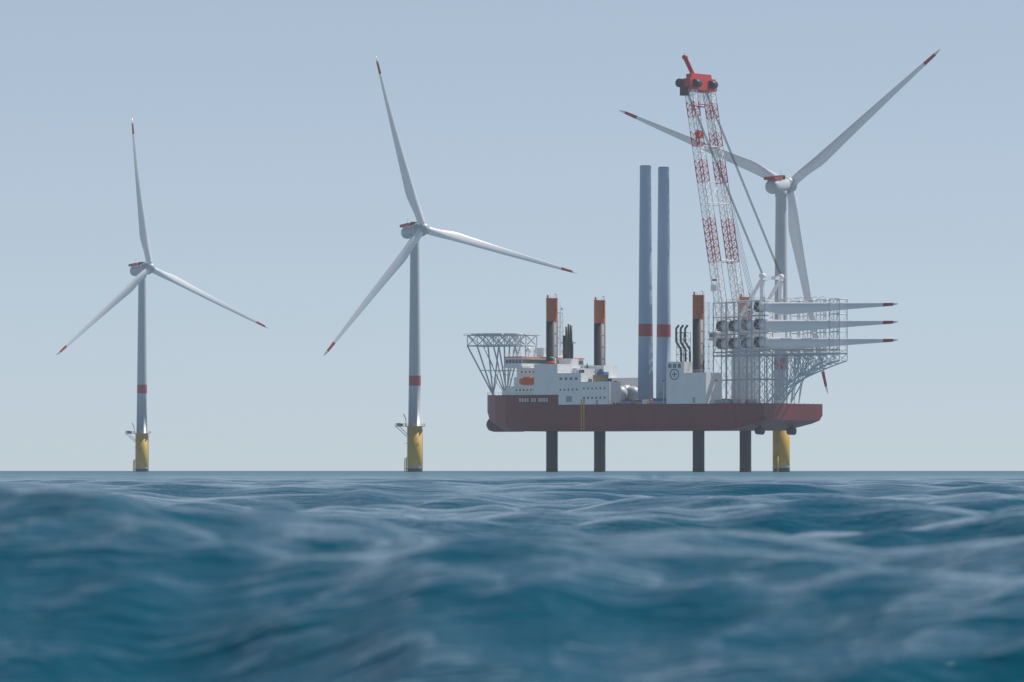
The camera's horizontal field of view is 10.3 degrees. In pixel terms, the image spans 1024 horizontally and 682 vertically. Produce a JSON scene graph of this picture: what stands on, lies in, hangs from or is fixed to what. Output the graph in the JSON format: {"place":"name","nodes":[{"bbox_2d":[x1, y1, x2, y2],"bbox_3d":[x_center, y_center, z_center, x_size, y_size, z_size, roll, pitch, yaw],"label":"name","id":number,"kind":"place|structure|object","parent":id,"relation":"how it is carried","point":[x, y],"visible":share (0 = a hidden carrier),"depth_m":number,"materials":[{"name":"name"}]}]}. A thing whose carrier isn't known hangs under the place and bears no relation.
{"place":"outdoors","nodes":[
{"label":"outdoors","id":0,"kind":"place"},
{"bbox_2d":[0,471,1023,681],"bbox_3d":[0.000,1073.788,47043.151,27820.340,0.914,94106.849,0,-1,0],"label":"ocean water","id":1,"kind":"structure","parent":0,"point":[506,576],"depth_m":11.79,"materials":[{"name":"teal liquid"}]},
{"bbox_2d":[57,119,268,471],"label":"turbine","id":2,"kind":"object","parent":1,"relation":"in","point":[140,271],"visible":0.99,"depth_m":2991.50,"materials":[{"name":"silver metal"}]},
{"bbox_2d":[324,56,577,471],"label":"turbine","id":3,"kind":"object","parent":1,"relation":"in","point":[414,232],"visible":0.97,"depth_m":2600.45,"materials":[{"name":"silver metal"}]},
{"bbox_2d":[464,55,897,471],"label":"jack-up installation vessel","id":4,"kind":"object","parent":1,"relation":"in","point":[550,393],"visible":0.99,"depth_m":2175.84,"materials":[{"name":"red metal"}]},
{"bbox_2d":[619,49,939,471],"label":"turbine","id":5,"kind":"object","parent":1,"relation":"in","point":[781,187],"visible":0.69,"depth_m":2204.86,"materials":[{"name":"silver metal"}]},
{"bbox_2d":[0,0,1023,470],"label":"sky","id":6,"kind":"structure","parent":0,"point":[272,186],"materials":[{"name":"blue"}]}
]}

